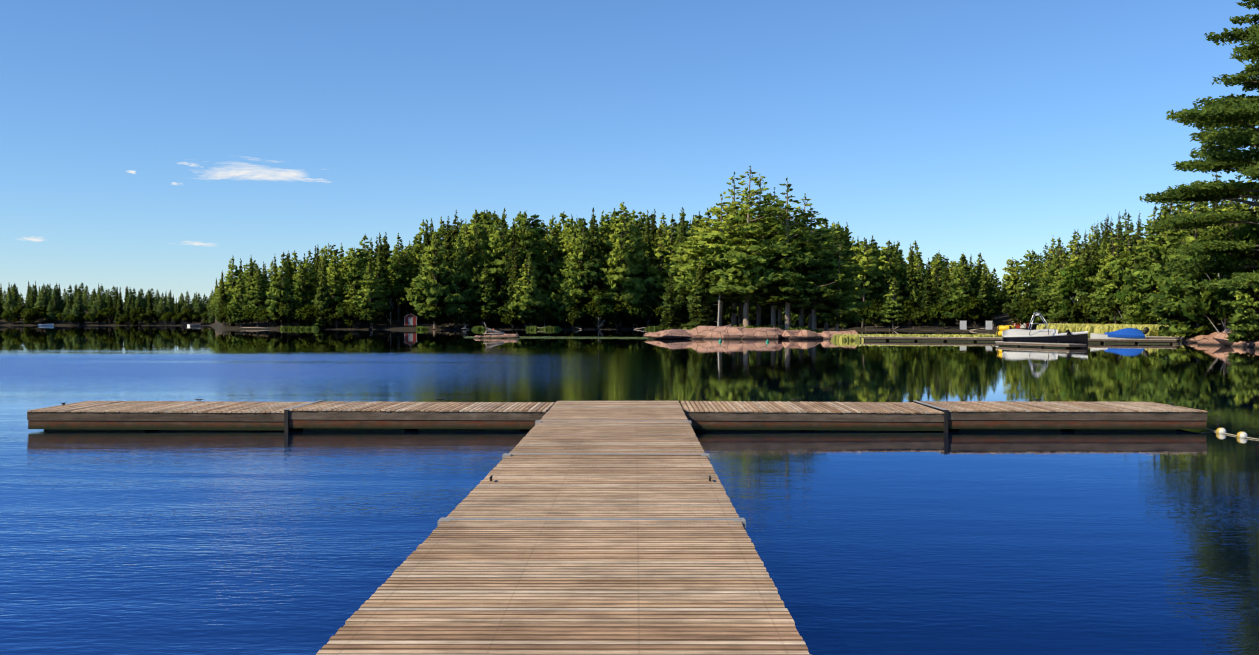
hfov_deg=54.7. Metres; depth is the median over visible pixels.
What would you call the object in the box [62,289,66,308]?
tree
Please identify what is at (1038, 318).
tree
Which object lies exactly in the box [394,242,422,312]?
tree
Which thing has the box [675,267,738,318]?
island tree
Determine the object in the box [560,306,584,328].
bush
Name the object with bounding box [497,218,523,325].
tree
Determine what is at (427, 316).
bush
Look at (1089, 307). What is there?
bush
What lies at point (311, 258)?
tree
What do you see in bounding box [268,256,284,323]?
tree
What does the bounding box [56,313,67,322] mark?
bush
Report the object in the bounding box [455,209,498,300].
tree
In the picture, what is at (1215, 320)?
bush
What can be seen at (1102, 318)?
tree
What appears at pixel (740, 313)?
island tree
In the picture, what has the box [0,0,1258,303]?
sky
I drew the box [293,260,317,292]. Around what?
tree
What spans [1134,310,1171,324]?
bush
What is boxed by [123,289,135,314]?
tree
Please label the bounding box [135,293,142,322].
tree
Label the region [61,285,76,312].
tree
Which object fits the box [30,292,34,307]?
tree
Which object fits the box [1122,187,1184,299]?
tree
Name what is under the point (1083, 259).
tree
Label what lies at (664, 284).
tree
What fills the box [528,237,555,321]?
tree
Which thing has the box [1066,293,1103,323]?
bush
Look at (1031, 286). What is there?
tree
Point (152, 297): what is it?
tree
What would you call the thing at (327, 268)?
tree
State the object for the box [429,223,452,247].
tree
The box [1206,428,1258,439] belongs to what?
buoy line
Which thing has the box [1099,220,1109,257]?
tree
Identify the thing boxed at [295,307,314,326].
bush
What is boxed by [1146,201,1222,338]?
tree
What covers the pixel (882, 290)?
tree
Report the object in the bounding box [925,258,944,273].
tree
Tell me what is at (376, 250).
tree
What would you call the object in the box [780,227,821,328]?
island tree
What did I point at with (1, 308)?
tree
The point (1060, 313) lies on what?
tree
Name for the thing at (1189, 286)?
tree
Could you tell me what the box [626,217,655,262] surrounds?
tree
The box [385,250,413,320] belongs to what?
tree
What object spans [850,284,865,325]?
tree
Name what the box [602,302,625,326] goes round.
bush
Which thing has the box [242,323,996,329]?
fallen logs
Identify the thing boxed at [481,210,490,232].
tree
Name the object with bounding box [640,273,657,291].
tree
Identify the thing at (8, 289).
tree
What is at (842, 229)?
tree
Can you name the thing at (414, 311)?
tree
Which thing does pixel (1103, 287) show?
tree
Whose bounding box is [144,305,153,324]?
tree
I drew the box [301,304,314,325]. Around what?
bush
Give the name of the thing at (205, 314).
bush
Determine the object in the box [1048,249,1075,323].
tree
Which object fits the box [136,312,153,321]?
bush
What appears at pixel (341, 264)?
tree
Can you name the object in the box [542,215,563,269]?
tree
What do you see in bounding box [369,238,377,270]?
tree
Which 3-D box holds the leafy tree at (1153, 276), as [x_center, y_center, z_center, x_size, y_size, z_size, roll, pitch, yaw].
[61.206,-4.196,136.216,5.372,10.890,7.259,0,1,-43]
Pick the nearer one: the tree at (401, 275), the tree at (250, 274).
the tree at (401, 275)
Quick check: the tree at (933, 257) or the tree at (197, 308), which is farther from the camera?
the tree at (197, 308)
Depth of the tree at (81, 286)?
441.10 m
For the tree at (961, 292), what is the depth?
214.90 m
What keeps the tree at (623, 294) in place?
on the ground at (1004, 319)
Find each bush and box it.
[1,310,11,322]
[5,306,25,323]
[20,308,42,323]
[23,310,38,321]
[30,307,50,322]
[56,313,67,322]
[64,314,73,323]
[69,313,80,324]
[83,313,97,322]
[91,313,104,323]
[98,307,116,321]
[118,315,129,324]
[124,312,129,323]
[130,307,146,322]
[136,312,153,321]
[140,310,159,323]
[161,312,177,324]
[171,313,188,323]
[177,308,199,323]
[192,313,201,323]
[200,311,209,322]
[215,313,225,325]
[220,303,233,326]
[224,301,244,324]
[241,315,250,324]
[242,306,265,325]
[253,308,270,326]
[261,306,282,324]
[271,301,303,325]
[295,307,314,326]
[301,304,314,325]
[305,306,321,317]
[323,301,344,326]
[324,313,343,327]
[336,301,362,324]
[336,302,354,328]
[339,305,373,328]
[359,308,385,328]
[424,303,447,325]
[433,312,451,327]
[451,306,477,326]
[469,306,492,325]
[473,310,497,326]
[497,301,516,325]
[501,314,521,327]
[509,306,540,325]
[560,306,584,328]
[583,299,617,322]
[585,305,614,326]
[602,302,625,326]
[620,301,652,327]
[621,305,644,327]
[639,305,661,323]
[650,306,668,324]
[723,313,737,323]
[791,312,808,325]
[791,316,798,325]
[852,301,876,326]
[858,298,883,327]
[859,305,885,323]
[861,302,890,328]
[867,306,887,327]
[891,299,921,324]
[894,307,911,327]
[902,313,915,325]
[910,307,924,326]
[914,309,937,326]
[926,302,955,328]
[944,300,972,325]
[951,296,980,325]
[954,297,1000,328]
[1002,295,1038,329]
[1012,299,1044,329]
[1020,305,1046,321]
[1032,300,1052,322]
[1054,305,1070,322]
[1063,301,1094,323]
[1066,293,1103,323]
[1080,297,1107,323]
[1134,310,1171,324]
[1191,313,1230,330]
[1192,291,1223,326]
[1198,278,1246,324]
[1208,290,1250,321]
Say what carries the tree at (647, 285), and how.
on the ground at (1004, 319)
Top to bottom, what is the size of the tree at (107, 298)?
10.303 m
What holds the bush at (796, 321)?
on the ground at (1004, 319)
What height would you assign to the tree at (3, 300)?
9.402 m
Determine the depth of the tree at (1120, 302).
156.45 m
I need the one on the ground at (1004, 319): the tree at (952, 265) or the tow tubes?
the tree at (952, 265)
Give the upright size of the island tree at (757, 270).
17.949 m
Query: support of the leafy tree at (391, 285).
on the ground at (1004, 319)
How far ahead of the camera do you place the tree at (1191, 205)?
155.49 m
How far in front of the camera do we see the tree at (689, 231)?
261.27 m
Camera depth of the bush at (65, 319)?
391.01 m
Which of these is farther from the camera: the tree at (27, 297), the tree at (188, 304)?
the tree at (27, 297)
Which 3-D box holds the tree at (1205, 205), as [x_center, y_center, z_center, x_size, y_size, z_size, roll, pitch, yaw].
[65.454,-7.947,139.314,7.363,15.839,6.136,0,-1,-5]
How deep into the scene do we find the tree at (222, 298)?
264.57 m
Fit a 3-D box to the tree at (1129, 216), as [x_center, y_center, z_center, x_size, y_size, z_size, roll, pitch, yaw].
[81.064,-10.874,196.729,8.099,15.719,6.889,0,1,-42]
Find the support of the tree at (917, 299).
on the ground at (1004, 319)
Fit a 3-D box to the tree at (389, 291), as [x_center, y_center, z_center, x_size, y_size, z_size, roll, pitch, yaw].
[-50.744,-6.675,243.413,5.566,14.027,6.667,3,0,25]
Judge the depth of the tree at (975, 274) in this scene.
218.26 m
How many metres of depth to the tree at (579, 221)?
270.81 m
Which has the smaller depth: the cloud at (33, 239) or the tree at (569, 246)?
the tree at (569, 246)
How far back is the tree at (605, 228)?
254.47 m
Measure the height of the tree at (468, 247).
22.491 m
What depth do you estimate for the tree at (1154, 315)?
141.86 m
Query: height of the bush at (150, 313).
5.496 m
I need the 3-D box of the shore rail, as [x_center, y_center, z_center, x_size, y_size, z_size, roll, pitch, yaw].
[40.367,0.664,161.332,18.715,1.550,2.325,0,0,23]
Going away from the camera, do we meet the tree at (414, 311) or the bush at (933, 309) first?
the bush at (933, 309)
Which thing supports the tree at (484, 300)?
on the ground at (1004, 319)
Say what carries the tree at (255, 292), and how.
on the ground at (1004, 319)
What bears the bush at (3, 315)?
on the ground at (1004, 319)
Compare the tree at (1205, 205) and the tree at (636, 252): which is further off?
the tree at (636, 252)
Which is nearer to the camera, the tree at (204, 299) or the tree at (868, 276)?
the tree at (868, 276)
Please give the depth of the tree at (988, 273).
226.57 m
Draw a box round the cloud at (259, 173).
[209,165,302,179]
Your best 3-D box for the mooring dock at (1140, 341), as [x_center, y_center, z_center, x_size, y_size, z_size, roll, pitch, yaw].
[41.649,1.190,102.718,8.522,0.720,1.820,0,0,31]
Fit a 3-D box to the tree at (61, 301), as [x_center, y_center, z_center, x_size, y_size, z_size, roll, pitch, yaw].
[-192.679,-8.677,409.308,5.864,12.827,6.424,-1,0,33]
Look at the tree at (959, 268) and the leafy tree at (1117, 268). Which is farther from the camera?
the tree at (959, 268)
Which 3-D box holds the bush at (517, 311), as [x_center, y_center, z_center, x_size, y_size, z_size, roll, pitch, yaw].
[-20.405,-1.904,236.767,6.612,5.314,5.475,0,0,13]
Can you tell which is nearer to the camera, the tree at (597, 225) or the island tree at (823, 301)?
the island tree at (823, 301)
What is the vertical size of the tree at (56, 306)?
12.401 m
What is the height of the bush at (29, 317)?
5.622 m
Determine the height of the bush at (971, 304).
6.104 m
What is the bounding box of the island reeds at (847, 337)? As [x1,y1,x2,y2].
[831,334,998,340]
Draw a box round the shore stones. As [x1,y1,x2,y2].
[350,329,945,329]
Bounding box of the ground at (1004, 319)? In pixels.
[0,304,1253,347]
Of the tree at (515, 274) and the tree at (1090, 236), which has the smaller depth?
the tree at (1090, 236)
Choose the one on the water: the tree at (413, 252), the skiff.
the skiff
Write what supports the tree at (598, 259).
on the ground at (1004, 319)
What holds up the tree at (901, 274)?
on the ground at (1004, 319)
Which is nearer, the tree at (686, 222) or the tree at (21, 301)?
the tree at (686, 222)
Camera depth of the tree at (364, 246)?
262.19 m
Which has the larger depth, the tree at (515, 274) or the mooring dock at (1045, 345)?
the tree at (515, 274)
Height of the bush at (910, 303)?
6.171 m
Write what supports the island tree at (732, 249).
on the ground at (1004, 319)
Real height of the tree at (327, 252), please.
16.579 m
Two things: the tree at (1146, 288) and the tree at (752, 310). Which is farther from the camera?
the tree at (752, 310)
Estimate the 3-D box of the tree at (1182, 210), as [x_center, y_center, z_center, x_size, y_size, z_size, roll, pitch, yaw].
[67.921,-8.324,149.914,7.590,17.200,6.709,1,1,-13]
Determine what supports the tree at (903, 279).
on the ground at (1004, 319)
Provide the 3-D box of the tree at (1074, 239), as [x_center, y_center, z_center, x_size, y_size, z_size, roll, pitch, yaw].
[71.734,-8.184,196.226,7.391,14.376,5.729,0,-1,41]
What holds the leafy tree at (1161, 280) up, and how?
on the ground at (1004, 319)
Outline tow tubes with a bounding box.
[996,325,1015,336]
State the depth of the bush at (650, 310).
242.58 m
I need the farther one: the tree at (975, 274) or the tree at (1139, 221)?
the tree at (975, 274)
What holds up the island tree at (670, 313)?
on the ground at (1004, 319)
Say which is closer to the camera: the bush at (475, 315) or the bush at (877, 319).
the bush at (877, 319)
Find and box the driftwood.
[483,323,504,335]
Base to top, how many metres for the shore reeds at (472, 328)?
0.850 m
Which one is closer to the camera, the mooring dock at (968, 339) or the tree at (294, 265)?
the mooring dock at (968, 339)
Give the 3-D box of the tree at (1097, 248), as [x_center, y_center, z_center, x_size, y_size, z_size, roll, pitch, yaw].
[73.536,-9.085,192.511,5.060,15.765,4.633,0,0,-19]
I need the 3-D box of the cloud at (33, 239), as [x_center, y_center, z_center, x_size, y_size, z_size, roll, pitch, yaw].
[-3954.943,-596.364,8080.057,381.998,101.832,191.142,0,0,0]
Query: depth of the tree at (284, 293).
243.30 m
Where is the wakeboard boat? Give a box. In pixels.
[995,312,1087,344]
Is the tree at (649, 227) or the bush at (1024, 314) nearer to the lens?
the bush at (1024, 314)
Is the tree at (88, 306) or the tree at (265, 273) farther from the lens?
the tree at (88, 306)
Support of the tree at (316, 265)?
on the ground at (1004, 319)
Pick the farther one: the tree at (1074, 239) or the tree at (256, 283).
the tree at (256, 283)
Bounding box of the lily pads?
[463,336,647,338]
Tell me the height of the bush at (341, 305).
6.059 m
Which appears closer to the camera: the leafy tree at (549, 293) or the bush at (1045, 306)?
the bush at (1045, 306)
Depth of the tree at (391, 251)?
266.26 m
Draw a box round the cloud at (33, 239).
[24,238,41,241]
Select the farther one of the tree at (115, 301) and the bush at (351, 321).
the tree at (115, 301)
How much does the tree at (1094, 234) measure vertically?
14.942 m
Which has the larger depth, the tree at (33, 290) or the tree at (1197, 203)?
the tree at (33, 290)
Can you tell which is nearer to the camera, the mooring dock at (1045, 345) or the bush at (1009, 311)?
the mooring dock at (1045, 345)
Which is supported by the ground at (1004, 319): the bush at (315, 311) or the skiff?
the bush at (315, 311)
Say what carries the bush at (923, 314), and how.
on the ground at (1004, 319)
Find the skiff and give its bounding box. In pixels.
[38,324,53,325]
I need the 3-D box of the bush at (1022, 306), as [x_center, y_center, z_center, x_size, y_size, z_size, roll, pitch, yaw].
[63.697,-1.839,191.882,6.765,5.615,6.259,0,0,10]
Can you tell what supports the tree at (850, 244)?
on the ground at (1004, 319)
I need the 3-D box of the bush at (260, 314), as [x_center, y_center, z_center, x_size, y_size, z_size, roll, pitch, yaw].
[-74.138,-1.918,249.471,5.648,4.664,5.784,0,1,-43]
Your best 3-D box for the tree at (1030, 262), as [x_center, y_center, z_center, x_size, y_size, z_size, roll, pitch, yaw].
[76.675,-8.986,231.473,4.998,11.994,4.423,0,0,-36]
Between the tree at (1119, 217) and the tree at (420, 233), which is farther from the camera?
the tree at (420, 233)
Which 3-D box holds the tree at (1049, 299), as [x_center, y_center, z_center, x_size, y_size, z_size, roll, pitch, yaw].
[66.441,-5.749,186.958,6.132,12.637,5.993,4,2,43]
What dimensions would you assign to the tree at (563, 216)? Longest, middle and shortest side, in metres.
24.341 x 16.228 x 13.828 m
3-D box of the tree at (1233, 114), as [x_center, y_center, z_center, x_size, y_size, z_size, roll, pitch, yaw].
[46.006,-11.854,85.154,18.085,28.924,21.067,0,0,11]
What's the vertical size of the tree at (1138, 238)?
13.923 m
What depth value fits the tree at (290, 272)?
258.55 m
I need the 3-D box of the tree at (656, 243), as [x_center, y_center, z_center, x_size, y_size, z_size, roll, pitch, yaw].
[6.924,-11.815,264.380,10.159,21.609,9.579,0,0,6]
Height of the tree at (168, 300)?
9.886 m
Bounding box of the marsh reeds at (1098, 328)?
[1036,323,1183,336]
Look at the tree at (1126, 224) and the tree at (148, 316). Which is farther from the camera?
the tree at (148, 316)
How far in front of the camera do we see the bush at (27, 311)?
392.44 m
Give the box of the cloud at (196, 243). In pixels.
[184,241,207,244]
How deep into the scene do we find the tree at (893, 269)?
239.57 m
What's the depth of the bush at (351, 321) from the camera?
238.36 m
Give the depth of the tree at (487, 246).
255.01 m
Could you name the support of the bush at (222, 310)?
on the ground at (1004, 319)
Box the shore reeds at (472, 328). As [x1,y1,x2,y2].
[279,326,807,329]
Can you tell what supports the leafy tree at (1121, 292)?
on the ground at (1004, 319)
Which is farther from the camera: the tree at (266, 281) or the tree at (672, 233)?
the tree at (266, 281)
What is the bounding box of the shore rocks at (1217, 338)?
[1183,328,1258,348]
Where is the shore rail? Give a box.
[889,327,997,333]
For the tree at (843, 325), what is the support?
on the ground at (1004, 319)
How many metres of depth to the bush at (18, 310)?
394.89 m
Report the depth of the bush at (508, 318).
235.53 m
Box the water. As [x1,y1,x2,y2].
[0,325,1258,654]
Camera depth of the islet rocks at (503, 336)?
130.46 m
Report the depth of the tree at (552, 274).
249.30 m
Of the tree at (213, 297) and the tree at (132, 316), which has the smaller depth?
the tree at (213, 297)
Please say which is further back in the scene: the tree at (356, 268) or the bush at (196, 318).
the bush at (196, 318)
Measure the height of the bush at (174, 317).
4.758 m
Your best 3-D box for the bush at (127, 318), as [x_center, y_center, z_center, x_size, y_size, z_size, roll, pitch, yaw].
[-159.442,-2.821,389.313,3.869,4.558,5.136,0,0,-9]
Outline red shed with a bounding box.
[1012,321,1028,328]
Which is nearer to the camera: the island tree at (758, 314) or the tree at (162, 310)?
the island tree at (758, 314)
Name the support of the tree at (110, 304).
on the ground at (1004, 319)
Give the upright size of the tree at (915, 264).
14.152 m
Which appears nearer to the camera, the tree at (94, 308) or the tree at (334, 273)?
the tree at (334, 273)
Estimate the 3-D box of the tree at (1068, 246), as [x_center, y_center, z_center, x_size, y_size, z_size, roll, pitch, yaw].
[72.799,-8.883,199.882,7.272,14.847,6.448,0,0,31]
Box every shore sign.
[960,320,966,333]
[985,320,992,333]
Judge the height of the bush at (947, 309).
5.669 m
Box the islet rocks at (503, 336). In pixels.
[473,334,519,337]
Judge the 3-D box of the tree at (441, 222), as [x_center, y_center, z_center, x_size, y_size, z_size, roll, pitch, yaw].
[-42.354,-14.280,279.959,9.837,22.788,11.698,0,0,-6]
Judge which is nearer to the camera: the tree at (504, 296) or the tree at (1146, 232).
the tree at (1146, 232)
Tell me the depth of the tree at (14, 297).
417.10 m
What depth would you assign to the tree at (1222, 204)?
131.99 m
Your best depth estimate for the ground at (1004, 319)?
245.70 m
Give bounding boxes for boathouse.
[404,313,416,326]
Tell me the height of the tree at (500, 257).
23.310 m
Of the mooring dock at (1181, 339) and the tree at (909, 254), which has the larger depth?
the tree at (909, 254)
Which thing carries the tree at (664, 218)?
on the ground at (1004, 319)
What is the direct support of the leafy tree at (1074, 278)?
on the ground at (1004, 319)
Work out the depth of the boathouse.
239.73 m
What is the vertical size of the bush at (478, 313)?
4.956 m
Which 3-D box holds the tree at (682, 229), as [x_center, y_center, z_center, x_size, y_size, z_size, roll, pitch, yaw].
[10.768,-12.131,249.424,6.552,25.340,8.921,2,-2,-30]
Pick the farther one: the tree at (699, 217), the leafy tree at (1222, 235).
the tree at (699, 217)
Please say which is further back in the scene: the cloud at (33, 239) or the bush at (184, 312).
the cloud at (33, 239)
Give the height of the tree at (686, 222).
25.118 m
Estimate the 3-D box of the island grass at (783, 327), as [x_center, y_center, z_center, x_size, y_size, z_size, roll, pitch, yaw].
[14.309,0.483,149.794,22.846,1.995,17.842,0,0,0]
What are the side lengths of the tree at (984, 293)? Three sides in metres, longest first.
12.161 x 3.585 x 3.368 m
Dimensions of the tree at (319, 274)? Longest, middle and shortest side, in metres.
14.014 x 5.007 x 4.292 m
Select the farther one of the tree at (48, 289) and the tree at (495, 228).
the tree at (48, 289)
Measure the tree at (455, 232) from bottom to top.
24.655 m
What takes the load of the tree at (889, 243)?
on the ground at (1004, 319)
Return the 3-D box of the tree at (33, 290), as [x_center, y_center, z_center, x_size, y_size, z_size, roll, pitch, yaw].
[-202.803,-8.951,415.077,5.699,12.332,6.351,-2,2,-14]
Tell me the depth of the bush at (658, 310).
241.10 m
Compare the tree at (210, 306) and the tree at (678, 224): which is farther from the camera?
the tree at (210, 306)
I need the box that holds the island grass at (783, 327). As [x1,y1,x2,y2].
[679,324,822,332]
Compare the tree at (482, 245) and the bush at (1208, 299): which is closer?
the bush at (1208, 299)
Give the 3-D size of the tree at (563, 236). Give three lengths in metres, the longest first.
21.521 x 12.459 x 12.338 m
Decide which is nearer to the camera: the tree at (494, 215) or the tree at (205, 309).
the tree at (494, 215)
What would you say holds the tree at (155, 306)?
on the ground at (1004, 319)
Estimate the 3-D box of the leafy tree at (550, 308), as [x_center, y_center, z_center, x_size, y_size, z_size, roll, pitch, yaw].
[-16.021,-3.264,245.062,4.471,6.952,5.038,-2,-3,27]
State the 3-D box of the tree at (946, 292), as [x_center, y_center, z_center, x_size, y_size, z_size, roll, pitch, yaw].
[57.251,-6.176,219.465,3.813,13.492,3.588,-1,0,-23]
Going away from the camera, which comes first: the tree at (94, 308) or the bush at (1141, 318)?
the bush at (1141, 318)
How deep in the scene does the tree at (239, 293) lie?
254.39 m
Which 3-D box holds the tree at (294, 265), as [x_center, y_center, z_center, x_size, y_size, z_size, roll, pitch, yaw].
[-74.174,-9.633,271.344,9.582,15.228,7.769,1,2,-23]
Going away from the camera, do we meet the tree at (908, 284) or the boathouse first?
the tree at (908, 284)
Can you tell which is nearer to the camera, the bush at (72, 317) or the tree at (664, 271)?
the tree at (664, 271)
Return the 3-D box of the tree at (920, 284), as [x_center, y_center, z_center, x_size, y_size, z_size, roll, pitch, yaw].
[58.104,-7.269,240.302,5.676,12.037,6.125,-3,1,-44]
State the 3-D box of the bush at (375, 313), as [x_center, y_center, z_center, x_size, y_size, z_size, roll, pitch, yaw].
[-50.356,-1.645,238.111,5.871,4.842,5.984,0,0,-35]
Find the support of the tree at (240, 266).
on the ground at (1004, 319)
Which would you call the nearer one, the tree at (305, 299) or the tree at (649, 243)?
the tree at (305, 299)
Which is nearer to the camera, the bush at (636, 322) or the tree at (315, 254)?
the bush at (636, 322)
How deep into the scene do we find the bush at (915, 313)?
223.00 m
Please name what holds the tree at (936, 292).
on the ground at (1004, 319)
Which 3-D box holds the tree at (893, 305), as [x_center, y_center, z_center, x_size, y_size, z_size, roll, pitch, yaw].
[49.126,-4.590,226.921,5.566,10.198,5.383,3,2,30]
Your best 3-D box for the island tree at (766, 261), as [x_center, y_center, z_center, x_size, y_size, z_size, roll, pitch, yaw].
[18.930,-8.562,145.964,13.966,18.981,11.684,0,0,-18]
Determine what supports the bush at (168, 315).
on the ground at (1004, 319)
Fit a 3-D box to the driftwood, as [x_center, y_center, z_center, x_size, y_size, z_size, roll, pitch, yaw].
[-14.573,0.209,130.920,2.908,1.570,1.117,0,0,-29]
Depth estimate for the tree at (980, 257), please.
254.01 m
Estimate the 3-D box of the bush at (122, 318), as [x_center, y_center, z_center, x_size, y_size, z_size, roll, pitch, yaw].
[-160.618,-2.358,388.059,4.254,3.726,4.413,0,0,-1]
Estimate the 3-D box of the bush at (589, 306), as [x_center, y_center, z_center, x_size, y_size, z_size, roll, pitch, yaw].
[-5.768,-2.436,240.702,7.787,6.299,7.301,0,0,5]
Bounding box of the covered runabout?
[1090,327,1148,338]
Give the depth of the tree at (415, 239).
272.35 m
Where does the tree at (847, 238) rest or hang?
on the ground at (1004, 319)
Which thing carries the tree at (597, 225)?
on the ground at (1004, 319)
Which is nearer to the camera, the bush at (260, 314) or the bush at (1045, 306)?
the bush at (1045, 306)
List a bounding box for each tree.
[0,295,2,318]
[1,289,6,312]
[2,282,11,313]
[3,290,14,312]
[5,285,20,305]
[6,304,16,321]
[15,294,25,318]
[22,305,30,323]
[24,285,31,306]
[26,285,38,308]
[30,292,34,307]
[33,284,52,321]
[44,284,52,301]
[44,303,56,323]
[49,286,61,318]
[50,283,65,312]
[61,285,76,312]
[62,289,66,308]
[62,301,69,323]
[67,287,85,324]
[72,285,82,304]
[80,283,85,304]
[82,285,92,313]
[86,289,96,311]
[88,303,97,323]
[89,284,107,320]
[105,289,113,304]
[105,292,114,322]
[109,285,116,305]
[113,287,118,307]
[114,287,125,324]
[123,286,127,313]
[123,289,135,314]
[129,297,137,324]
[135,289,147,310]
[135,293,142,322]
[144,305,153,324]
[147,288,155,305]
[147,291,152,310]
[152,290,160,310]
[153,295,159,321]
[157,293,170,323]
[166,291,174,313]
[175,304,180,323]
[177,293,184,310]
[181,290,193,310]
[190,293,195,308]
[193,293,207,311]
[195,299,203,320]
[202,293,207,311]
[206,285,217,317]
[206,290,213,316]
[208,311,214,324]
[211,279,220,311]
[214,256,243,312]
[214,272,227,324]
[227,271,250,326]
[237,258,242,281]
[241,260,261,286]
[242,268,273,326]
[246,257,257,324]
[253,265,267,304]
[257,274,269,291]
[263,266,267,279]
[264,260,273,297]
[265,251,302,326]
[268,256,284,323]
[277,257,296,284]
[283,251,298,321]
[290,250,304,281]
[291,261,316,303]
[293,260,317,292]
[297,278,312,326]
[302,250,315,289]
[307,251,349,312]
[311,245,322,296]
[311,252,332,328]
[312,260,321,298]
[313,245,317,268]
[315,247,328,275]
[319,243,340,269]
[324,256,343,295]
[338,243,346,285]
[338,247,374,325]
[343,283,361,326]
[347,233,376,285]
[349,261,389,327]
[358,258,371,321]
[364,260,391,325]
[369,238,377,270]
[374,237,378,255]
[375,233,396,322]
[382,232,397,314]
[382,280,404,324]
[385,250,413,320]
[386,244,405,309]
[392,233,403,256]
[392,247,417,315]
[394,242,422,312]
[404,229,460,328]
[408,236,422,304]
[411,218,436,314]
[411,233,426,314]
[412,219,433,323]
[412,219,437,288]
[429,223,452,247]
[436,216,446,239]
[438,216,460,325]
[438,232,478,327]
[451,209,458,255]
[453,222,493,304]
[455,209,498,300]
[460,226,490,242]
[465,210,492,256]
[467,219,498,277]
[467,236,488,325]
[468,213,501,232]
[470,263,499,327]
[479,215,528,324]
[480,209,493,219]
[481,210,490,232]
[486,210,506,235]
[488,215,505,249]
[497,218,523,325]
[500,208,508,236]
[503,241,529,326]
[505,210,551,279]
[508,254,550,325]
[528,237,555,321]
[535,226,566,323]
[538,220,549,239]
[539,288,557,326]
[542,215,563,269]
[545,224,570,288]
[547,297,557,325]
[551,218,608,326]
[551,221,590,324]
[551,277,580,327]
[552,211,579,255]
[560,216,588,239]
[570,218,605,323]
[577,207,610,326]
[589,289,615,328]
[595,208,637,321]
[596,225,646,326]
[600,210,605,240]
[601,202,659,325]
[624,211,651,241]
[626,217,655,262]
[637,226,673,321]
[639,256,656,326]
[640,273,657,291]
[641,215,655,322]
[646,210,651,241]
[648,211,658,244]
[649,209,657,261]
[652,225,672,318]
[656,214,677,306]
[656,274,683,330]
[658,213,673,240]
[659,224,670,258]
[659,231,685,305]
[666,222,679,238]
[670,194,761,325]
[670,208,691,256]
[672,207,688,276]
[673,266,724,305]
[673,273,691,325]
[675,211,731,317]
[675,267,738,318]
[678,166,812,326]
[681,260,713,328]
[683,172,771,325]
[687,217,699,242]
[691,214,694,240]
[698,200,768,325]
[703,207,711,225]
[714,269,721,325]
[723,174,808,325]
[730,302,770,324]
[734,187,813,327]
[735,177,853,329]
[737,206,810,326]
[766,194,863,326]
[768,206,862,330]
[776,230,798,326]
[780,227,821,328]
[806,223,863,330]
[809,242,871,330]
[813,224,836,239]
[816,315,828,327]
[829,245,855,328]
[831,221,851,262]
[833,226,858,256]
[843,222,848,248]
[847,237,858,318]
[850,239,883,327]
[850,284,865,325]
[857,237,885,323]
[865,243,883,264]
[870,236,885,294]
[873,264,895,303]
[875,244,906,288]
[878,276,905,328]
[884,239,901,289]
[891,241,907,293]
[897,263,909,296]
[902,250,920,303]
[902,251,925,295]
[903,240,925,271]
[908,244,914,271]
[908,286,921,325]
[915,260,926,301]
[920,258,937,326]
[922,252,944,299]
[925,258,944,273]
[929,253,948,271]
[930,266,940,322]
[938,260,956,327]
[939,261,959,297]
[942,254,980,320]
[948,260,958,283]
[951,254,968,291]
[964,262,983,324]
[973,261,993,327]
[974,253,984,276]
[979,265,995,297]
[985,268,1007,319]
[999,278,1004,300]
[1002,257,1027,318]
[1002,280,1008,307]
[1007,266,1015,309]
[1010,266,1031,306]
[1020,250,1044,284]
[1027,258,1041,295]
[1027,293,1047,326]
[1030,243,1052,297]
[1035,255,1052,322]
[1036,238,1070,322]
[1037,238,1058,292]
[1042,249,1067,323]
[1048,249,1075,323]
[1055,230,1092,317]
[1057,230,1084,267]
[1057,233,1081,271]
[1058,264,1094,311]
[1060,260,1100,306]
[1068,230,1094,323]
[1085,231,1125,323]
[1087,215,1113,323]
[1087,224,1101,256]
[1087,226,1098,251]
[1088,238,1095,262]
[1089,217,1125,323]
[1089,223,1100,261]
[1090,218,1127,323]
[1093,230,1119,275]
[1098,253,1138,320]
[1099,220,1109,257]
[1099,222,1103,245]
[1103,250,1144,322]
[1108,233,1135,319]
[1113,282,1139,316]
[1115,211,1122,245]
[1115,253,1139,323]
[1117,209,1133,252]
[1118,264,1155,324]
[1121,261,1151,324]
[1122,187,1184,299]
[1122,213,1134,245]
[1123,223,1142,252]
[1133,213,1144,244]
[1133,224,1143,254]
[1135,204,1158,255]
[1139,0,1258,289]
[1139,220,1161,323]
[1142,212,1156,242]
[1143,242,1191,307]
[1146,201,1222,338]
[1147,203,1166,318]
[1149,286,1161,320]
[1155,201,1191,303]
[1158,202,1177,241]
[1159,247,1189,310]
[1174,200,1252,328]
[1174,202,1218,329]
[1178,223,1246,332]
[1179,173,1228,244]
[1182,201,1209,241]
[1184,202,1193,229]
[1206,175,1224,228]
[1207,200,1223,238]
[1212,198,1246,318]
[1213,195,1258,326]
[1216,219,1258,260]
[1220,200,1226,211]
[1220,236,1258,346]
[1223,179,1251,224]
[1230,211,1258,291]
[1235,179,1258,227]
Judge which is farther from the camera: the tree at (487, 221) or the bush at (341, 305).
the tree at (487, 221)
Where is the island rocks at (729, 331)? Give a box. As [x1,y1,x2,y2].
[642,324,857,338]
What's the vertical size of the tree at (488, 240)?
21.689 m
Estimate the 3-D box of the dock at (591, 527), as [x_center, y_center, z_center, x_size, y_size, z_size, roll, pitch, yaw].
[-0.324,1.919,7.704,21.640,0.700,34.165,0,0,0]
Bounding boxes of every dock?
[27,399,1206,654]
[860,335,1001,341]
[996,340,1085,347]
[1088,337,1178,343]
[1145,335,1183,341]
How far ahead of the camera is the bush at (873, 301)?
230.06 m
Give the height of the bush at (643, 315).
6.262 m
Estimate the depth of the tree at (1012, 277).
215.70 m

